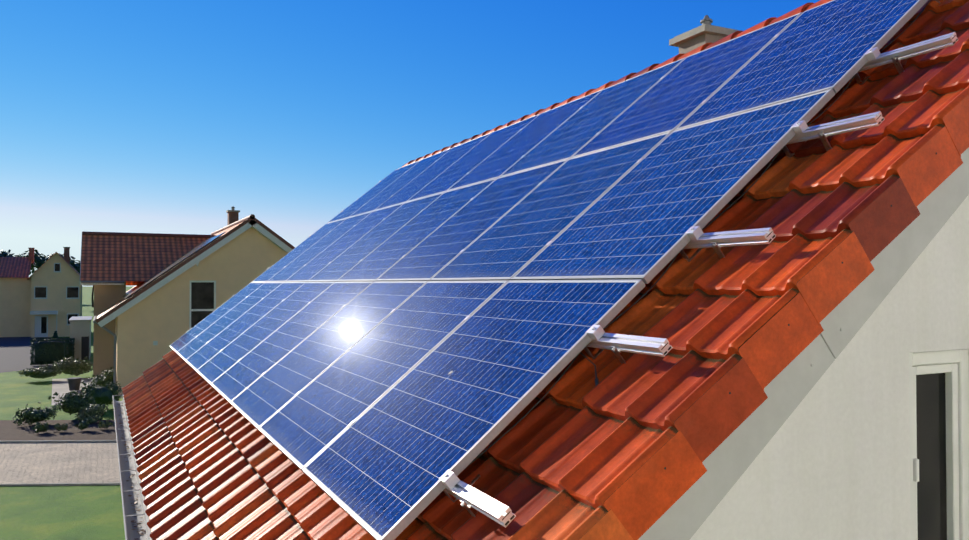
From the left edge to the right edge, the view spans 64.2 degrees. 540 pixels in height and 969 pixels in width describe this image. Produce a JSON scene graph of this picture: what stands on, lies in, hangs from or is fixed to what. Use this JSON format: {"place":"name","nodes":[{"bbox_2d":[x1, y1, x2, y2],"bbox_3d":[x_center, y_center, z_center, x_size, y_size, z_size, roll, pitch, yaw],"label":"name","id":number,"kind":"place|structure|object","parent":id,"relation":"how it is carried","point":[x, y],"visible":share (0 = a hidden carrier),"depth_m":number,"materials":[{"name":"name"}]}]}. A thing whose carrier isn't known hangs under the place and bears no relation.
{"place":"outdoors","nodes":[
{"label":"outdoors","id":0,"kind":"place"},
{"bbox_2d":[0,337,52,372],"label":"street","id":1,"kind":"structure","parent":0,"point":[15,354],"depth_m":57.35,"materials":[{"name":"grey asphalt"}]},
{"bbox_2d":[0,442,119,483],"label":"driveway","id":2,"kind":"structure","parent":0,"point":[97,462],"depth_m":22.63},
{"bbox_2d":[0,440,119,485],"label":"driveway kerb","id":3,"kind":"structure","parent":2,"relation":"on","point":[58,484],"depth_m":20.22,"materials":[{"name":"concrete"}]},
{"bbox_2d":[0,286,133,539],"bbox_3d":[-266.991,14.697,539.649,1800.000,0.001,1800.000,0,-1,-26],"label":"lawn","id":4,"kind":"structure","parent":0,"point":[88,512],"depth_m":18.70,"materials":[{"name":"green plant"}]},
{"bbox_2d":[0,249,35,274],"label":"tree","id":5,"kind":"object","parent":4,"relation":"on","point":[3,253],"visible":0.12,"depth_m":179.24,"materials":[{"name":"green plant"}]},
{"bbox_2d":[18,249,48,271],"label":"tree","id":6,"kind":"object","parent":4,"relation":"on","point":[39,259],"visible":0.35,"depth_m":201.34,"materials":[{"name":"green plant"}]},
{"bbox_2d":[16,364,63,378],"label":"shrub","id":7,"kind":"object","parent":4,"relation":"on","point":[47,371],"visible":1,"depth_m":41.57,"materials":[{"name":"green plant"}]},
{"bbox_2d":[0,253,81,337],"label":"house walls","id":8,"kind":"structure","parent":4,"relation":"on","point":[18,303],"depth_m":76.24,"materials":[{"name":"beige paint"}]},
{"bbox_2d":[0,252,79,278],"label":"house roof","id":9,"kind":"structure","parent":8,"relation":"on","point":[15,267],"depth_m":77.61,"materials":[{"name":"red tile"}]},
{"bbox_2d":[29,247,69,262],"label":"chimneys","id":10,"kind":"object","parent":9,"relation":"on","point":[66,254],"visible":0.88,"depth_m":80.26,"materials":[{"name":"brown brick"}]},
{"bbox_2d":[30,263,79,336],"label":"house windows","id":11,"kind":"structure","parent":8,"relation":"in","point":[38,333],"depth_m":75.61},
{"bbox_2d":[80,285,81,315],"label":"downspout","id":12,"kind":"object","parent":8,"relation":"attached to","point":[81,300],"visible":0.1,"depth_m":77.49,"materials":[{"name":"grey metal"}]},
{"bbox_2d":[30,337,68,364],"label":"hedge","id":13,"kind":"object","parent":4,"relation":"on","point":[47,351],"visible":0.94,"depth_m":49.35,"materials":[{"name":"green plant"}]},
{"bbox_2d":[0,420,115,440],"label":"mulch bed","id":14,"kind":"object","parent":4,"relation":"on","point":[10,430],"visible":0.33,"depth_m":27.32,"materials":[{"name":"brown soil"}]},
{"bbox_2d":[12,402,57,425],"bbox_3d":[-16.704,5.353,28.733,1.512,0.823,1.175,0,-1,-26],"label":"shrub","id":15,"kind":"object","parent":14,"relation":"on","point":[34,415],"visible":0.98,"depth_m":28.57,"materials":[{"name":"green plant"}]},
{"bbox_2d":[31,422,50,432],"bbox_3d":[-15.597,5.552,27.194,0.605,0.378,0.488,0,-1,-26],"label":"bed plant","id":16,"kind":"object","parent":14,"relation":"on","point":[39,427],"visible":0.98,"depth_m":27.10,"materials":[{"name":"green plant"}]},
{"bbox_2d":[54,423,67,430],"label":"bed plant","id":17,"kind":"object","parent":14,"relation":"on","point":[58,426],"visible":1,"depth_m":27.36,"materials":[{"name":"green plant"}]},
{"bbox_2d":[75,418,92,429],"bbox_3d":[-14.352,5.518,27.671,0.610,0.439,0.542,-1,-1,37],"label":"bed plant","id":18,"kind":"object","parent":14,"relation":"on","point":[84,424],"visible":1,"depth_m":27.58,"materials":[{"name":"green plant"}]},
{"bbox_2d":[75,403,107,420],"bbox_3d":[-15.051,5.453,29.585,1.198,0.688,1.123,0,-1,-26],"label":"shrub","id":19,"kind":"object","parent":14,"relation":"on","point":[94,410],"visible":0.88,"depth_m":29.41,"materials":[{"name":"green plant"}]},
{"bbox_2d":[87,414,102,422],"bbox_3d":[-14.659,5.578,29.037,0.476,0.359,0.583,-1,-1,37],"label":"bed plant","id":20,"kind":"object","parent":14,"relation":"on","point":[96,418],"visible":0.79,"depth_m":28.93,"materials":[{"name":"green plant"}]},
{"bbox_2d":[97,420,112,428],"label":"bed plant","id":21,"kind":"object","parent":14,"relation":"on","point":[103,424],"visible":1,"depth_m":27.83,"materials":[{"name":"green plant"}]},
{"bbox_2d":[43,253,80,272],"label":"tree","id":22,"kind":"object","parent":4,"relation":"on","point":[76,266],"visible":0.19,"depth_m":158.07,"materials":[{"name":"green plant"}]},
{"bbox_2d":[62,338,74,359],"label":"hedge","id":23,"kind":"object","parent":4,"relation":"on","point":[71,347],"visible":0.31,"depth_m":52.03,"materials":[{"name":"green plant"}]},
{"bbox_2d":[49,390,96,414],"bbox_3d":[-16.107,5.158,30.279,1.518,0.960,1.592,-1,-1,34],"label":"shrub","id":24,"kind":"object","parent":4,"relation":"on","point":[72,404],"visible":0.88,"depth_m":29.95,"materials":[{"name":"green plant"}]},
{"bbox_2d":[53,356,92,375],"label":"flowering shrub","id":25,"kind":"object","parent":4,"relation":"on","point":[75,367],"visible":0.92,"depth_m":42.84,"materials":[{"name":"green plant"}]},
{"bbox_2d":[81,377,121,404],"bbox_3d":[-16.259,5.093,32.382,1.359,1.290,1.940,-1,-1,27],"label":"shrub","id":26,"kind":"object","parent":4,"relation":"on","point":[103,394],"visible":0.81,"depth_m":32.14,"materials":[{"name":"green plant"}]},
{"bbox_2d":[91,367,116,386],"bbox_3d":[-18.274,5.277,37.684,1.659,1.111,1.443,0,-1,-26],"label":"shrub","id":27,"kind":"object","parent":4,"relation":"on","point":[109,375],"visible":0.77,"depth_m":37.27,"materials":[{"name":"green plant"}]},
{"bbox_2d":[115,227,286,395],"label":"wing walls","id":28,"kind":"structure","parent":4,"relation":"on","point":[237,264],"depth_m":37.50,"materials":[{"name":"beige paint"}]},
{"bbox_2d":[80,222,241,318],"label":"neighbour roofs","id":29,"kind":"structure","parent":28,"relation":"on","point":[134,260],"depth_m":43.41,"materials":[{"name":"red tile"}]},
{"bbox_2d":[82,214,254,237],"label":"neighbour ridges","id":30,"kind":"object","parent":29,"relation":"on","point":[163,235],"visible":0.67,"depth_m":45.39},
{"bbox_2d":[123,232,225,298],"bbox_3d":[-16.827,-0.209,41.379,4.554,3.324,8.000,0,-1,-26],"label":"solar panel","id":31,"kind":"object","parent":29,"relation":"on","point":[169,267],"visible":0.79,"depth_m":39.79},
{"bbox_2d":[80,216,294,326],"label":"neighbour verges","id":32,"kind":"structure","parent":29,"relation":"attached to","point":[193,260],"depth_m":37.60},
{"bbox_2d":[226,206,239,224],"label":"neighbour chimney","id":33,"kind":"object","parent":29,"relation":"on","point":[233,215],"visible":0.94,"depth_m":46.16,"materials":[{"name":"brown brick"}]},
{"bbox_2d":[189,281,215,329],"bbox_3d":[-13.877,1.755,38.050,1.360,2.470,0.200,0,-1,-26],"label":"window frame","id":34,"kind":"object","parent":28,"relation":"in","point":[190,309],"visible":0.56,"depth_m":37.98,"materials":[{"name":"white plastic"}]},
{"bbox_2d":[191,282,213,327],"bbox_3d":[-13.912,1.732,38.123,1.060,2.240,0.001,0,-1,-26],"label":"window pane","id":35,"kind":"structure","parent":34,"relation":"in","point":[202,295],"depth_m":38.09,"materials":[{"name":"black glass"}]},
{"bbox_2d":[69,316,91,360],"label":"garage","id":36,"kind":"structure","parent":0,"point":[80,329],"depth_m":53.22,"materials":[{"name":"paint"}]},
{"bbox_2d":[52,378,112,404],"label":"paved path","id":37,"kind":"structure","parent":0,"point":[61,386],"depth_m":39.15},
{"bbox_2d":[67,377,81,390],"bbox_3d":[-20.263,5.643,38.182,0.624,0.600,0.640,0,-1,-26],"label":"planter","id":38,"kind":"object","parent":37,"relation":"on","point":[74,383],"visible":0.92,"depth_m":37.99,"materials":[{"name":"grey concrete"}]},
{"bbox_2d":[91,286,93,306],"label":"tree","id":39,"kind":"object","parent":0,"point":[92,299],"visible":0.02,"depth_m":172.29,"materials":[{"name":"green plant"}]},
{"bbox_2d":[93,281,125,378],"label":"neighbour walls","id":40,"kind":"structure","parent":0,"point":[106,297],"depth_m":41.45,"materials":[{"name":"beige paint"}]},
{"bbox_2d":[81,281,123,386],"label":"neighbour gutters","id":41,"kind":"object","parent":40,"relation":"attached to","point":[115,340],"visible":0.79,"depth_m":36.35,"materials":[{"name":"grey metal"}]},
{"bbox_2d":[123,395,151,539],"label":"eaves fascia","id":42,"kind":"structure","parent":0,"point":[145,516],"depth_m":6.92,"materials":[{"name":"white paint"}]},
{"bbox_2d":[0,0,819,286],"label":"sky","id":43,"kind":"structure","parent":0,"point":[125,116],"materials":[{"name":"blue"}]},
{"bbox_2d":[690,195,968,539],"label":"house walls","id":44,"kind":"structure","parent":0,"point":[831,461],"depth_m":3.28,"materials":[{"name":"white paint"}]},
{"bbox_2d":[112,395,146,539],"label":"gutter","id":45,"kind":"object","parent":44,"relation":"attached to","point":[125,472],"visible":0.46,"depth_m":7.38,"materials":[{"name":"metal"}]},
{"bbox_2d":[118,404,145,539],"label":"gutter leaf litter","id":46,"kind":"object","parent":45,"relation":"in","point":[132,521],"visible":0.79,"depth_m":6.79,"materials":[{"name":"brown plant"}]},
{"bbox_2d":[584,180,896,534],"bbox_3d":[-1.008,-0.084,8.447,4.965,4.006,11.660,0,-1,-26],"label":"roof underlay","id":47,"kind":"object","parent":44,"relation":"on","point":[738,351],"depth_m":3.05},
{"bbox_2d":[122,0,968,539],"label":"roof tiles","id":48,"kind":"object","parent":47,"relation":"on","point":[570,452],"visible":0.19,"depth_m":3.41,"materials":[{"name":"ceramic"}]},
{"bbox_2d":[443,0,943,516],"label":"mounting brackets","id":49,"kind":"object","parent":48,"relation":"on","point":[789,154],"visible":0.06,"depth_m":3.85,"materials":[{"name":"silver metal"}]},
{"bbox_2d":[444,32,958,527],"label":"mounting rails","id":50,"kind":"object","parent":49,"relation":"on","point":[488,506],"visible":0.31,"depth_m":3.47,"materials":[{"name":"metal"}]},
{"bbox_2d":[186,34,880,489],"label":"panel clamps","id":51,"kind":"object","parent":50,"relation":"on","point":[448,478],"visible":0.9,"depth_m":3.70,"materials":[{"name":"metal"}]},
{"bbox_2d":[170,0,927,539],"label":"solar panel frames","id":52,"kind":"structure","parent":50,"relation":"on","point":[438,488],"depth_m":4.26,"materials":[{"name":"silver metal"}]},
{"bbox_2d":[170,0,918,538],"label":"solar panels","id":53,"kind":"object","parent":52,"relation":"in","point":[388,460],"visible":1,"depth_m":5.17,"materials":[{"name":"blue glass"}]},
{"bbox_2d":[464,0,929,469],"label":"pv cable","id":54,"kind":"object","parent":50,"relation":"attached to","point":[596,381],"visible":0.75,"depth_m":3.70,"materials":[{"name":"black rubber"}]},
{"bbox_2d":[502,35,957,524],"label":"rail end cavities","id":55,"kind":"object","parent":50,"relation":"attached to","point":[513,516],"visible":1,"depth_m":3.08,"materials":[{"name":"metal"}]},
{"bbox_2d":[909,349,968,539],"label":"gable window frame","id":56,"kind":"object","parent":44,"relation":"attached to","point":[953,365],"visible":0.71,"depth_m":3.62,"materials":[{"name":"white plastic"}]},
{"bbox_2d":[916,373,946,539],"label":"gable window glass","id":57,"kind":"object","parent":56,"relation":"in","point":[931,456],"visible":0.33,"depth_m":3.60,"materials":[{"name":"black glass"}]},
{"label":"roof slope","id":58,"kind":"object","parent":44,"relation":"on","visible":0},
{"bbox_2d":[402,0,831,166],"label":"ridge tiles","id":59,"kind":"object","parent":58,"relation":"on","point":[800,9],"visible":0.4,"depth_m":8.22,"materials":[{"name":"ceramic"}]},
{"bbox_2d":[669,15,739,53],"bbox_3d":[2.311,-2.026,8.031,0.540,1.245,0.540,0,-1,-26],"label":"chimney","id":60,"kind":"object","parent":58,"relation":"on","point":[706,31],"visible":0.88,"depth_m":7.86,"materials":[{"name":"concrete"}]},
{"bbox_2d":[638,148,968,539],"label":"verge board","id":61,"kind":"object","parent":58,"relation":"attached to","point":[730,459],"visible":0.35,"depth_m":3.08,"materials":[{"name":"white paint"}]}
]}

